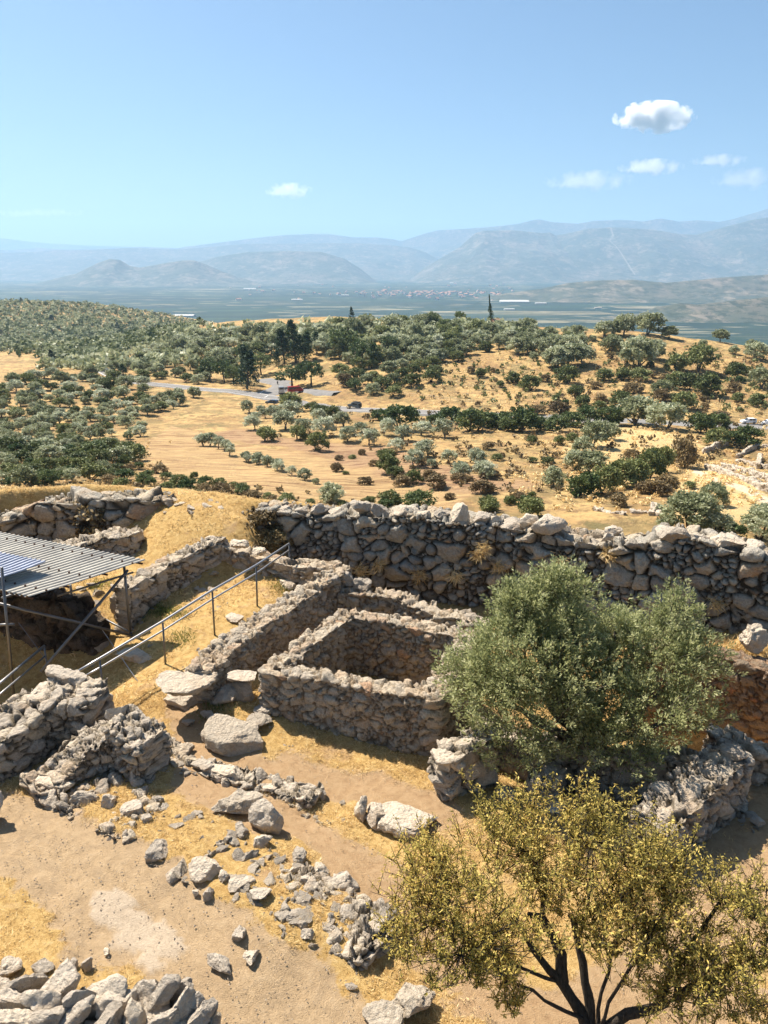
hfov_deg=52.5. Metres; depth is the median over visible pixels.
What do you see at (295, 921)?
rubble stone
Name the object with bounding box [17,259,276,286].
mountain
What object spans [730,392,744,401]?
shrub
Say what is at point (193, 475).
shrub
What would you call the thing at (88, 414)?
olive tree
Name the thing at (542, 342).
olive tree
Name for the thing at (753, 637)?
boulder
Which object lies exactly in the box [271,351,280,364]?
conifer tree
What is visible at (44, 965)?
rock
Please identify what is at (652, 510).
ruined wall
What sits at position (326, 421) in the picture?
olive tree
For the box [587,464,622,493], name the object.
shrub
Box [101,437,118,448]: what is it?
shrub
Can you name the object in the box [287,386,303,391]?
minibus
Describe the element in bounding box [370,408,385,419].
green shrub
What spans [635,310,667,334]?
olive tree
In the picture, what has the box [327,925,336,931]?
rock
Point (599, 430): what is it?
olive tree
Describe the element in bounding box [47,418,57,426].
olive tree
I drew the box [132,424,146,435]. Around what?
olive tree
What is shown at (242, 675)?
stone block
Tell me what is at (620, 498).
dry bush
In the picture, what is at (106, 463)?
olive tree
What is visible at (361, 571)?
grass tuft
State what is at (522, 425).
green shrub
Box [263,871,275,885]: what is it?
rubble stone
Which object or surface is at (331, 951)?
rubble stone
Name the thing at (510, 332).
olive tree
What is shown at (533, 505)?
shrub
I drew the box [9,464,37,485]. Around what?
olive tree
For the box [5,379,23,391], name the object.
olive tree
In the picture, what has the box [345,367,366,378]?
shrub
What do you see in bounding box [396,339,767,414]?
green scrub
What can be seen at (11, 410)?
shrub
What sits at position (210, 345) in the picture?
olive tree
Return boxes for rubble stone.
[99,772,107,777]
[168,822,184,828]
[177,760,183,766]
[183,812,195,821]
[184,770,190,776]
[191,810,202,814]
[208,850,215,857]
[216,844,228,853]
[226,830,236,837]
[228,836,239,846]
[229,874,239,878]
[232,847,244,860]
[232,892,238,902]
[238,883,249,892]
[239,850,258,861]
[246,892,259,905]
[247,861,259,873]
[258,858,264,866]
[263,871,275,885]
[273,855,285,864]
[274,910,288,922]
[278,924,285,930]
[288,916,301,925]
[292,862,302,868]
[292,896,302,904]
[293,874,300,880]
[297,907,313,922]
[299,890,314,900]
[300,899,312,905]
[304,813,310,818]
[305,886,315,893]
[308,943,317,947]
[313,891,322,900]
[322,918,334,931]
[329,944,335,953]
[330,890,340,895]
[330,903,340,911]
[343,895,350,902]
[744,811,757,817]
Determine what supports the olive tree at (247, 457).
on the hillside
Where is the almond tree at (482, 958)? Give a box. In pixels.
[365,760,767,1023]
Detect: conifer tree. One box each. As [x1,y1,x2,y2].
[47,349,56,358]
[118,364,130,375]
[229,349,259,389]
[238,344,258,384]
[271,327,293,363]
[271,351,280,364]
[281,319,307,362]
[296,331,315,360]
[311,332,318,348]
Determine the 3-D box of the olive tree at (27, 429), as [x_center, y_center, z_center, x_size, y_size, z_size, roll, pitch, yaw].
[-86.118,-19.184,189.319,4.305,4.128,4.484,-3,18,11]
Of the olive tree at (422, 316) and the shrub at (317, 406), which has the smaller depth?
the shrub at (317, 406)
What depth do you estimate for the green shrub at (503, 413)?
201.13 m
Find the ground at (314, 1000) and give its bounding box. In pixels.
[0,484,767,1023]
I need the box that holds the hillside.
[0,302,767,546]
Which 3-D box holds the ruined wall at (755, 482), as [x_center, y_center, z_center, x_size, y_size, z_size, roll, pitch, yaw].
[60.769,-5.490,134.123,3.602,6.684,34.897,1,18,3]
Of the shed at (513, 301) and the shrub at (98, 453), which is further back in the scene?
the shed at (513, 301)
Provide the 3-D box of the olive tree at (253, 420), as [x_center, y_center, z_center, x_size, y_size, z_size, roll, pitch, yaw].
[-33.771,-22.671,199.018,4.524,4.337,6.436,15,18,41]
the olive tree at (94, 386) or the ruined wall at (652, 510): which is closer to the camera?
the ruined wall at (652, 510)
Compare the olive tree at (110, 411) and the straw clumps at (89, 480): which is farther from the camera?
the olive tree at (110, 411)
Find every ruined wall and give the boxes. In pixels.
[593,506,626,515]
[629,508,661,515]
[648,502,659,515]
[702,439,728,453]
[704,464,767,491]
[721,462,767,480]
[735,443,759,457]
[735,458,767,469]
[755,453,762,468]
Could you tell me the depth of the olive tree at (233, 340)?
398.30 m
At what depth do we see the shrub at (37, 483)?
114.26 m
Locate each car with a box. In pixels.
[265,399,278,403]
[347,401,361,408]
[740,418,756,423]
[759,419,767,424]
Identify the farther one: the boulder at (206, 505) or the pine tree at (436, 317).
the pine tree at (436, 317)
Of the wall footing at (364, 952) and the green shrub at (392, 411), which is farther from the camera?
the green shrub at (392, 411)
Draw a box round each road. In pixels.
[98,371,767,429]
[257,378,290,395]
[284,388,341,395]
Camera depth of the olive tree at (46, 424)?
201.36 m
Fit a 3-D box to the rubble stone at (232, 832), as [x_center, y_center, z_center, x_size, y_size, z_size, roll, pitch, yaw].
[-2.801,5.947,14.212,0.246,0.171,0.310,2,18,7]
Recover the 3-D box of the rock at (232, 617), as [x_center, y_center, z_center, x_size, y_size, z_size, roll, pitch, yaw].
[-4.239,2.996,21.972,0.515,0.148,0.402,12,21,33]
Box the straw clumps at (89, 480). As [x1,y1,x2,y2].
[0,440,171,488]
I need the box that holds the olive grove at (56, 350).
[0,298,206,359]
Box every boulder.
[0,791,3,808]
[25,681,47,698]
[45,665,86,686]
[50,687,67,697]
[92,590,104,596]
[94,641,107,651]
[105,705,127,719]
[109,592,115,613]
[115,647,151,663]
[187,504,194,509]
[201,713,263,756]
[202,503,211,507]
[211,788,262,813]
[229,539,248,548]
[246,712,271,727]
[252,547,266,555]
[362,999,403,1023]
[392,982,435,1017]
[432,748,465,770]
[604,525,622,535]
[659,526,690,540]
[720,743,747,760]
[739,623,767,653]
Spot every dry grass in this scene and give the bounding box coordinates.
[0,482,767,746]
[0,681,767,1023]
[703,634,767,657]
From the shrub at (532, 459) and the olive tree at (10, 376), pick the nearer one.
the shrub at (532, 459)
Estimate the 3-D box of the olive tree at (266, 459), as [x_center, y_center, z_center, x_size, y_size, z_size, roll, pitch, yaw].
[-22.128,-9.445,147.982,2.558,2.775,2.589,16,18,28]
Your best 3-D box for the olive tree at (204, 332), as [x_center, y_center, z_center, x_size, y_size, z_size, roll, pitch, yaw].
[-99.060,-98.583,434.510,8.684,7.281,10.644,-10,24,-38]
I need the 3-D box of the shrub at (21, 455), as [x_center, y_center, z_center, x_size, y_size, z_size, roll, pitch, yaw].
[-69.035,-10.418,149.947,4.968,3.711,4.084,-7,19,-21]
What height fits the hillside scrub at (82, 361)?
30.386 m
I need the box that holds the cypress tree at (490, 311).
[487,294,493,319]
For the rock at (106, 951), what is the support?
on the ground at (314, 1000)
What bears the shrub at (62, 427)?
on the hillside
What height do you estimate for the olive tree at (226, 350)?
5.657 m
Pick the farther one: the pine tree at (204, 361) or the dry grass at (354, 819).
the pine tree at (204, 361)
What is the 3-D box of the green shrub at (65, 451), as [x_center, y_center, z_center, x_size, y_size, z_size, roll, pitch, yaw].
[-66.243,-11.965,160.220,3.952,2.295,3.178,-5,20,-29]
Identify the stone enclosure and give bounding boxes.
[257,607,480,755]
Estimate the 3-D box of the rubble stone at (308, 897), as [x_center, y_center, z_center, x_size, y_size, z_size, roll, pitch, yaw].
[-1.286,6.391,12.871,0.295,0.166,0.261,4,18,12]
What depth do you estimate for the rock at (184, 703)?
18.32 m
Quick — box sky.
[0,0,767,247]
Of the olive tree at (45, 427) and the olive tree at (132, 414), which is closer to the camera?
the olive tree at (45, 427)
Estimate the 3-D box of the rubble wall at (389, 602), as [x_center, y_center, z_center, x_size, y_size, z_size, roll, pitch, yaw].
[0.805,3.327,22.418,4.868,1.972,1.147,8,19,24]
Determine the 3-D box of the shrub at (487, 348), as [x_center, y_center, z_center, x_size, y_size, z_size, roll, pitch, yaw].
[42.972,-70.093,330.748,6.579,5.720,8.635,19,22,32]
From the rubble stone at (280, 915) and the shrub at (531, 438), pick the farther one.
the shrub at (531, 438)
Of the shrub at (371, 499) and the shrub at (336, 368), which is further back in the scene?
the shrub at (336, 368)
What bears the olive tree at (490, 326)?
on the hillside
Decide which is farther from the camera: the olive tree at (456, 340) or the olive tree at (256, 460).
the olive tree at (456, 340)
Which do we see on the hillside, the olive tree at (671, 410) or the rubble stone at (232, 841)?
the olive tree at (671, 410)
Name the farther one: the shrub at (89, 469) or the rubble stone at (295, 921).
the shrub at (89, 469)
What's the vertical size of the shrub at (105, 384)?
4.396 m
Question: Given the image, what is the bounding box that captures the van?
[278,385,284,392]
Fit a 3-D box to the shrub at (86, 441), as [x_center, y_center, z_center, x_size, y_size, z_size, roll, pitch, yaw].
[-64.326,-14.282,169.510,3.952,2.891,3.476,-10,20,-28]
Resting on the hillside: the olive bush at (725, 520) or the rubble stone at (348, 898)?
the olive bush at (725, 520)
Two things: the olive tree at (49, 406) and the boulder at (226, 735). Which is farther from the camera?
the olive tree at (49, 406)
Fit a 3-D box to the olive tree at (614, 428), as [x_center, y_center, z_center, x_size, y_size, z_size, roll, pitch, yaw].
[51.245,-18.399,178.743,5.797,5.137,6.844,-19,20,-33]
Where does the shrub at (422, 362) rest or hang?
on the hillside
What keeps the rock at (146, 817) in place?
on the ground at (314, 1000)
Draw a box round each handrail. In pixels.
[0,645,48,694]
[78,543,289,679]
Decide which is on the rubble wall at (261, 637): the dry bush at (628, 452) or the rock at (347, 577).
the rock at (347, 577)
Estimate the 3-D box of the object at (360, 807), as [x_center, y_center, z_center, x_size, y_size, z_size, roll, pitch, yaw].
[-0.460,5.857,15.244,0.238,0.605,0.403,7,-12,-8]
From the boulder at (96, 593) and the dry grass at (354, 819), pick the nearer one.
the dry grass at (354, 819)
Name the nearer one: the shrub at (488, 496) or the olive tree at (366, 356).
the shrub at (488, 496)
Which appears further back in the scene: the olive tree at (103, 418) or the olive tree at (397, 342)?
the olive tree at (397, 342)
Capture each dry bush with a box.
[68,493,106,535]
[101,474,114,482]
[125,463,135,469]
[132,483,144,487]
[151,463,168,473]
[195,483,210,490]
[210,482,234,493]
[243,489,261,497]
[244,506,283,536]
[246,489,261,498]
[253,528,293,551]
[265,494,276,499]
[330,462,343,471]
[334,455,344,460]
[337,373,351,386]
[356,476,374,484]
[358,449,365,454]
[368,459,376,465]
[392,474,412,485]
[416,457,426,464]
[421,468,435,479]
[425,472,446,490]
[444,492,455,499]
[450,472,469,482]
[467,365,474,372]
[468,479,497,492]
[482,441,495,449]
[512,491,526,498]
[530,404,547,413]
[540,374,550,381]
[549,400,569,413]
[587,381,602,387]
[593,393,606,401]
[608,493,628,507]
[622,382,645,392]
[622,449,639,457]
[634,480,654,492]
[642,479,676,494]
[647,369,656,377]
[652,388,669,401]
[654,473,680,488]
[657,373,669,379]
[671,437,697,468]
[699,395,710,400]
[701,402,710,407]
[710,410,731,418]
[726,382,742,391]
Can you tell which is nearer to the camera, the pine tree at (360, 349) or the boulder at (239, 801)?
the boulder at (239, 801)
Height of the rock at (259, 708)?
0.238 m
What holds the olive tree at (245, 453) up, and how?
on the hillside
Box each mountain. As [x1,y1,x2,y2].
[0,238,129,249]
[0,243,437,280]
[0,247,175,252]
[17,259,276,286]
[176,209,767,258]
[201,251,376,283]
[400,217,767,283]
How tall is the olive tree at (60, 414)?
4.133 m
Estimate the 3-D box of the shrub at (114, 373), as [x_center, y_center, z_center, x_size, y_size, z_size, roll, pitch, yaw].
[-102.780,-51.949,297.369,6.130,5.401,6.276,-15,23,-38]
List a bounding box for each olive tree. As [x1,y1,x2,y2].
[0,394,11,403]
[0,398,7,408]
[0,408,8,417]
[0,421,15,430]
[0,428,13,436]
[0,452,15,463]
[0,471,10,483]
[3,456,20,464]
[4,372,20,380]
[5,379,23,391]
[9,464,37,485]
[10,409,25,417]
[10,431,22,437]
[13,416,27,422]
[13,421,23,429]
[14,389,28,401]
[14,395,25,405]
[18,435,34,441]
[21,420,33,425]
[21,424,37,435]
[24,395,37,404]
[25,369,42,378]
[25,407,42,416]
[26,381,42,392]
[26,415,40,422]
[28,402,34,407]
[29,388,46,396]
[30,436,56,444]
[32,403,44,411]
[32,444,63,458]
[33,421,43,427]
[34,432,44,438]
[35,399,47,405]
[36,411,51,421]
[41,422,52,426]
[42,394,53,401]
[42,425,50,430]
[42,429,54,436]
[43,367,58,376]
[43,408,54,414]
[43,435,54,439]
[44,404,56,409]
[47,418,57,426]
[50,370,70,382]
[51,389,64,398]
[51,411,69,422]
[51,439,61,446]
[52,466,67,478]
[53,408,65,411]
[58,438,76,444]
[59,380,71,387]
[61,392,74,399]
[61,467,80,480]
[64,376,76,381]
[64,397,74,406]
[65,428,75,433]
[66,381,78,386]
[69,412,83,419]
[70,422,82,429]
[70,434,87,442]
[71,391,83,397]
[72,415,88,422]
[76,372,87,380]
[76,386,84,391]
[76,426,84,433]
[77,420,87,426]
[79,395,89,403]
[79,410,89,416]
[81,364,97,373]
[81,405,95,412]
[81,425,91,430]
[83,431,95,438]
[85,411,94,421]
[87,378,95,383]
[88,422,101,430]
[89,384,101,389]
[89,413,102,420]
[91,427,106,438]
[92,387,109,396]
[92,396,103,402]
[94,376,104,383]
[95,406,106,413]
[95,459,112,473]
[98,402,109,407]
[98,415,108,422]
[101,390,115,399]
[104,408,114,415]
[105,445,134,462]
[107,359,120,369]
[107,414,116,422]
[107,428,116,434]
[108,403,118,409]
[114,375,135,387]
[114,385,130,397]
[115,409,128,415]
[117,400,134,408]
[117,415,135,427]
[122,431,133,438]
[123,359,134,368]
[124,406,141,412]
[128,411,140,416]
[130,360,142,371]
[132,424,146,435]
[134,376,150,383]
[134,420,147,425]
[136,382,150,391]
[138,397,151,404]
[138,403,155,414]
[141,348,150,352]
[141,361,151,369]
[145,366,157,373]
[148,342,159,348]
[149,395,160,403]
[151,341,169,349]
[151,349,162,352]
[151,403,160,410]
[154,363,164,371]
[156,392,164,396]
[157,355,170,366]
[159,395,170,402]
[164,389,173,397]
[165,337,177,345]
[165,399,177,408]
[169,392,186,405]
[170,337,187,348]
[170,368,182,376]
[173,333,185,338]
[173,387,184,393]
[179,335,193,339]
[183,357,197,369]
[184,342,199,354]
[185,326,201,335]
[186,337,205,349]
[187,386,201,397]
[190,354,201,363]
[190,374,204,383]
[192,335,205,339]
[192,346,205,356]
[192,433,211,445]
[198,370,211,380]
[199,328,213,336]
[203,432,217,445]
[205,336,215,341]
[206,342,218,349]
[206,355,218,362]
[209,346,227,355]
[210,436,223,448]
[214,327,225,334]
[214,340,228,346]
[216,353,236,363]
[220,439,230,450]
[222,337,232,345]
[223,347,229,354]
[223,369,233,378]
[224,325,240,334]
[224,442,234,455]
[227,337,237,346]
[229,346,243,358]
[234,327,249,335]
[238,335,252,342]
[240,399,253,412]
[240,451,250,458]
[242,321,252,335]
[242,415,262,429]
[242,454,250,461]
[249,322,266,337]
[249,411,261,417]
[250,339,261,344]
[251,451,263,461]
[251,457,260,463]
[255,332,269,342]
[255,405,265,411]
[258,408,272,417]
[261,455,273,466]
[265,322,276,332]
[265,342,281,354]
[265,405,277,415]
[267,322,286,334]
[267,333,281,347]
[270,458,283,465]
[271,409,296,428]
[271,460,285,470]
[277,400,303,413]
[285,465,296,474]
[293,418,313,430]
[297,467,312,479]
[310,340,327,353]
[310,408,326,419]
[311,323,327,331]
[311,415,336,432]
[311,478,319,483]
[314,334,327,342]
[316,481,345,502]
[324,349,337,358]
[331,340,345,357]
[332,411,350,425]
[336,371,350,381]
[337,348,348,355]
[338,425,356,440]
[341,352,355,362]
[344,318,364,331]
[353,422,368,431]
[357,313,370,321]
[357,427,380,445]
[359,373,373,382]
[363,319,374,326]
[363,351,373,359]
[364,382,380,393]
[366,335,379,343]
[376,332,393,337]
[377,360,399,373]
[379,344,402,361]
[379,417,395,435]
[382,314,402,325]
[386,437,403,448]
[387,372,401,383]
[390,337,400,346]
[393,332,410,343]
[393,423,412,440]
[395,358,408,366]
[397,320,412,326]
[399,338,413,350]
[404,352,419,363]
[404,448,423,464]
[406,322,424,335]
[407,344,422,353]
[412,312,433,324]
[412,336,429,344]
[412,420,431,434]
[413,346,429,357]
[413,438,437,455]
[420,324,438,334]
[422,336,434,343]
[423,342,439,348]
[424,348,439,355]
[426,311,441,324]
[426,459,439,467]
[427,553,748,782]
[430,417,454,437]
[431,349,447,360]
[432,335,442,340]
[434,340,443,347]
[435,348,449,361]
[440,449,457,460]
[446,319,464,328]
[449,338,463,345]
[449,460,471,475]
[454,343,467,353]
[457,332,468,340]
[460,339,477,354]
[461,329,472,337]
[467,447,488,463]
[468,335,481,344]
[472,459,497,477]
[476,333,490,343]
[478,466,496,478]
[481,322,497,332]
[490,334,509,348]
[492,326,504,335]
[500,328,517,338]
[504,336,526,354]
[505,320,522,327]
[514,330,528,338]
[517,334,536,353]
[521,317,539,328]
[527,323,537,332]
[528,351,539,360]
[530,329,550,339]
[531,336,553,353]
[540,347,572,368]
[541,464,566,486]
[542,345,574,366]
[543,325,558,333]
[547,332,562,346]
[558,332,590,345]
[560,342,585,365]
[561,325,570,332]
[563,449,586,468]
[568,324,588,334]
[571,435,593,451]
[573,343,595,364]
[573,448,610,471]
[580,419,613,446]
[589,335,596,339]
[592,320,617,336]
[600,332,623,350]
[603,420,621,436]
[612,313,637,335]
[615,393,658,424]
[616,334,664,366]
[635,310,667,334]
[643,337,666,358]
[644,402,688,428]
[649,379,678,394]
[660,325,678,338]
[698,339,707,344]
[712,328,730,341]
[728,344,740,353]
[743,340,767,358]
[743,366,767,388]
[744,339,758,349]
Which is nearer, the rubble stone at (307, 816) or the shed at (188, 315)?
the rubble stone at (307, 816)
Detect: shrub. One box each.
[0,382,10,390]
[0,388,12,396]
[0,417,12,423]
[0,435,28,448]
[0,462,14,471]
[2,476,16,485]
[3,467,20,476]
[6,406,24,416]
[6,443,24,452]
[12,449,34,462]
[18,372,35,383]
[22,441,48,453]
[23,457,32,463]
[23,460,40,470]
[27,391,38,396]
[28,476,46,485]
[31,377,50,388]
[32,427,46,436]
[33,457,59,469]
[36,467,46,474]
[37,468,64,485]
[45,382,60,389]
[51,397,67,406]
[54,456,72,467]
[55,423,73,432]
[55,432,69,437]
[55,436,63,443]
[60,384,78,392]
[60,443,76,448]
[60,448,71,456]
[64,450,89,459]
[69,446,79,453]
[69,455,91,470]
[70,405,79,411]
[78,439,110,453]
[79,440,90,446]
[79,461,106,479]
[82,389,93,397]
[84,372,99,380]
[87,447,108,462]
[96,379,113,388]
[99,397,109,402]
[100,421,113,431]
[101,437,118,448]
[104,375,117,385]
[105,467,119,474]
[108,369,122,378]
[111,463,124,468]
[112,440,139,454]
[112,477,129,484]
[115,454,132,464]
[115,468,136,477]
[123,395,135,401]
[127,443,148,459]
[132,462,143,468]
[133,352,146,359]
[133,391,144,398]
[134,473,152,483]
[135,369,149,377]
[135,392,151,402]
[138,469,154,477]
[144,477,156,485]
[151,372,166,378]
[155,401,168,410]
[159,472,171,478]
[159,481,176,488]
[169,474,190,486]
[175,366,186,371]
[177,478,199,489]
[180,372,192,381]
[189,471,198,478]
[192,368,200,374]
[197,475,213,485]
[201,339,213,348]
[211,477,227,486]
[228,481,237,487]
[234,482,250,493]
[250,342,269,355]
[256,425,277,440]
[262,492,273,498]
[277,492,295,500]
[278,392,303,408]
[289,424,307,439]
[300,327,317,332]
[303,401,316,410]
[304,431,329,449]
[305,498,315,503]
[309,403,328,414]
[318,328,330,332]
[323,404,341,420]
[329,316,344,323]
[329,363,349,372]
[337,500,346,505]
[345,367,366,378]
[345,377,359,387]
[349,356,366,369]
[362,495,376,502]
[363,359,378,368]
[367,370,380,378]
[370,350,384,364]
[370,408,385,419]
[372,325,390,335]
[372,375,392,387]
[375,448,396,459]
[375,452,402,473]
[378,488,402,505]
[378,498,394,507]
[379,404,421,426]
[385,383,402,395]
[386,465,403,477]
[393,366,409,378]
[398,315,410,321]
[399,489,438,506]
[401,372,421,386]
[404,468,424,484]
[405,363,422,374]
[412,358,428,367]
[421,368,440,381]
[425,355,441,364]
[426,365,443,372]
[426,414,435,423]
[435,405,461,423]
[437,324,451,332]
[441,347,455,357]
[442,331,459,339]
[442,339,454,347]
[446,325,463,332]
[450,350,464,360]
[453,407,487,431]
[466,319,485,329]
[475,367,486,376]
[477,494,499,511]
[478,340,493,351]
[480,498,500,512]
[484,410,500,428]
[490,453,503,460]
[495,415,519,430]
[496,380,503,386]
[497,410,511,427]
[503,371,520,382]
[503,495,516,504]
[507,404,544,430]
[514,327,528,331]
[515,494,542,508]
[517,497,544,514]
[518,374,541,390]
[518,410,531,431]
[525,435,537,443]
[527,457,537,461]
[528,491,536,496]
[533,416,549,429]
[540,456,555,463]
[543,414,568,431]
[553,435,566,444]
[556,363,578,382]
[560,410,587,427]
[565,471,602,496]
[566,383,585,396]
[566,432,578,440]
[573,395,590,404]
[577,404,599,419]
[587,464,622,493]
[592,401,607,408]
[594,368,614,380]
[594,404,628,424]
[605,456,637,489]
[609,389,630,405]
[615,366,632,380]
[622,457,653,484]
[630,366,651,380]
[636,447,669,477]
[646,361,654,366]
[651,445,677,469]
[664,353,691,370]
[664,370,689,387]
[670,391,697,407]
[682,480,697,488]
[683,372,698,389]
[683,411,718,432]
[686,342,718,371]
[692,371,721,395]
[702,389,712,394]
[702,426,730,444]
[712,411,731,429]
[719,522,749,536]
[724,361,748,378]
[727,430,746,445]
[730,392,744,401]
[730,424,767,446]
[735,375,745,381]
[746,391,767,406]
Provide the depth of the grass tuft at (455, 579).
24.34 m
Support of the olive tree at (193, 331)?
on the hillside
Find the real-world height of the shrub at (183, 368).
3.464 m
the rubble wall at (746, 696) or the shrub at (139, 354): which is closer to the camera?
the rubble wall at (746, 696)
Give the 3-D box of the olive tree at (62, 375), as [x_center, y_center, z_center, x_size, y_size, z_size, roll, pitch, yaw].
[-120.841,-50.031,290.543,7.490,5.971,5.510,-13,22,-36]
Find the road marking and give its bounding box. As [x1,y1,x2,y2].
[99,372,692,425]
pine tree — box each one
[195,357,219,372]
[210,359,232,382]
[225,365,243,384]
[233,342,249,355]
[251,352,272,374]
[272,364,307,385]
[294,359,324,386]
[328,326,358,348]
[344,336,365,349]
[347,379,362,391]
[348,338,377,358]
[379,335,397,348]
[427,313,438,322]
[437,318,452,329]
[454,310,466,319]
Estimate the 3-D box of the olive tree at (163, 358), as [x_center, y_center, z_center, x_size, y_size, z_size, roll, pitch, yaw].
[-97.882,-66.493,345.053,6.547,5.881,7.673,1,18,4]
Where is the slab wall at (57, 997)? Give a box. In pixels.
[0,958,220,1023]
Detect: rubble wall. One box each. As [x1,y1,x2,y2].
[0,587,110,655]
[0,676,114,784]
[19,704,169,799]
[52,525,144,557]
[110,535,228,631]
[184,562,351,704]
[219,542,341,584]
[337,586,491,668]
[426,723,499,800]
[478,717,697,805]
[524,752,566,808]
[624,737,754,869]
[626,639,767,742]
[701,722,767,786]
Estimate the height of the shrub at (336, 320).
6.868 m
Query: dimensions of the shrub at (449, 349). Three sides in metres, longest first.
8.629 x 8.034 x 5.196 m
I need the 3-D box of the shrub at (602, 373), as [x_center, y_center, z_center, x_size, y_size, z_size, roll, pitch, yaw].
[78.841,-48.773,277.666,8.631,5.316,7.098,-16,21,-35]
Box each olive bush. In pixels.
[654,489,728,528]
[694,510,736,532]
[698,481,729,504]
[739,502,767,540]
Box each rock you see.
[0,955,22,977]
[31,957,54,973]
[69,790,95,805]
[71,957,77,968]
[80,956,92,971]
[101,794,116,807]
[104,947,109,955]
[119,799,142,815]
[122,829,128,837]
[131,785,148,794]
[141,813,151,822]
[144,839,167,862]
[163,694,197,710]
[181,719,194,725]
[188,856,222,882]
[190,758,213,772]
[192,889,198,896]
[200,710,212,718]
[202,887,213,901]
[207,764,240,781]
[207,953,230,974]
[218,869,229,882]
[225,612,243,621]
[228,875,255,891]
[231,925,246,941]
[235,821,248,836]
[243,950,259,964]
[248,798,283,834]
[249,887,271,899]
[253,704,272,714]
[253,834,272,847]
[262,783,277,791]
[285,908,301,919]
[288,867,298,872]
[292,846,306,863]
[298,920,307,928]
[300,875,309,884]
[301,928,313,939]
[314,862,329,875]
[320,789,325,800]
[327,870,358,890]
[327,912,333,922]
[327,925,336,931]
[342,571,353,585]
[345,982,357,989]
[353,578,371,590]
[749,815,765,826]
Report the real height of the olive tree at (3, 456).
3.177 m
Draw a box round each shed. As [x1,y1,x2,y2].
[173,314,195,316]
[499,300,528,302]
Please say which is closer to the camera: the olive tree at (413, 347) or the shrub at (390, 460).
the shrub at (390, 460)
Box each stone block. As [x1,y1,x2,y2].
[34,772,74,791]
[156,670,218,695]
[212,683,236,705]
[226,670,256,681]
[231,681,254,701]
[278,579,295,589]
[377,801,438,838]
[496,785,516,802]
[548,800,573,815]
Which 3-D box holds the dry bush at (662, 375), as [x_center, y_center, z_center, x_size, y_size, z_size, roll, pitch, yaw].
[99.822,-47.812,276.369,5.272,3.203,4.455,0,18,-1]
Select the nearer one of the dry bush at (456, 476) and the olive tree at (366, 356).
the dry bush at (456, 476)
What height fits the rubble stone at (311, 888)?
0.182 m
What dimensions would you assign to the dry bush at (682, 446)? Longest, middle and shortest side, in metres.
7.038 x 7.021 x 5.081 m
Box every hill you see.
[471,274,767,302]
[591,297,767,322]
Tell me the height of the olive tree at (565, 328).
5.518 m
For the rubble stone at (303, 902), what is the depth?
12.72 m
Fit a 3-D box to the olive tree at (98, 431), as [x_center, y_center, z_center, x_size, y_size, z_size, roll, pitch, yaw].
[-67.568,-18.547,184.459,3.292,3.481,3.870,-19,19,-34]
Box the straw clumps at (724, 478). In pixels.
[398,347,767,511]
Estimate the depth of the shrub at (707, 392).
253.04 m
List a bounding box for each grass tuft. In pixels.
[351,561,373,577]
[362,555,388,576]
[407,565,432,585]
[444,566,464,585]
[466,547,490,563]
[476,540,494,558]
[488,559,510,579]
[554,551,575,568]
[596,541,621,566]
[700,590,727,613]
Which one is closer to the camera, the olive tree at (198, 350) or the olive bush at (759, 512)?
the olive bush at (759, 512)
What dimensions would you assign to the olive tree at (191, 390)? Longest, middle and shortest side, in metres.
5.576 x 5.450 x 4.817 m
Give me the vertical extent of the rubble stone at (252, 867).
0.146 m
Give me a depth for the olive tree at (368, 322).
383.54 m
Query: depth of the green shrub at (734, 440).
175.58 m
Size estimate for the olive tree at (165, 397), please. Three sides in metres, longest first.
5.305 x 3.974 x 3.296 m
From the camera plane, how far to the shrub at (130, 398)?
252.70 m
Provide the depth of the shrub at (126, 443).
154.60 m
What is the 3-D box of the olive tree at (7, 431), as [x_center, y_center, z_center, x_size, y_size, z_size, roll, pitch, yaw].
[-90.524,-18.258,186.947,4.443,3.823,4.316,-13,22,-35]
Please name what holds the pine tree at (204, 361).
on the hillside
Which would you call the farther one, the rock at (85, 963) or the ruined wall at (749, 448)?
the ruined wall at (749, 448)
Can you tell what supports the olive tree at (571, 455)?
on the hillside
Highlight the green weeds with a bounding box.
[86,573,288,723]
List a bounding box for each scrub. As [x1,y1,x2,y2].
[1,448,386,504]
[35,312,537,371]
[276,352,765,496]
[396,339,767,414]
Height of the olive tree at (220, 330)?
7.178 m
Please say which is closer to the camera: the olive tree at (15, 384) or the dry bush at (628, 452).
the dry bush at (628, 452)
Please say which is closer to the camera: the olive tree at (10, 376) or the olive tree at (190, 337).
the olive tree at (10, 376)
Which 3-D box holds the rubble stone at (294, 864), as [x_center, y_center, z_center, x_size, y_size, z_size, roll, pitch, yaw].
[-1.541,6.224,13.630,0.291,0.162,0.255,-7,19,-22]
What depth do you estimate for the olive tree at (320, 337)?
347.96 m
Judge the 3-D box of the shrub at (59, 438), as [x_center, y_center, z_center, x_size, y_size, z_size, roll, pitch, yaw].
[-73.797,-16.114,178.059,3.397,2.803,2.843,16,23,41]
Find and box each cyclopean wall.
[0,486,174,541]
[255,499,767,634]
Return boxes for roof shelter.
[0,532,144,694]
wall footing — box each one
[36,771,402,974]
[166,732,324,810]
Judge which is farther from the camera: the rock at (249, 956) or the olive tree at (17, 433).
the olive tree at (17, 433)

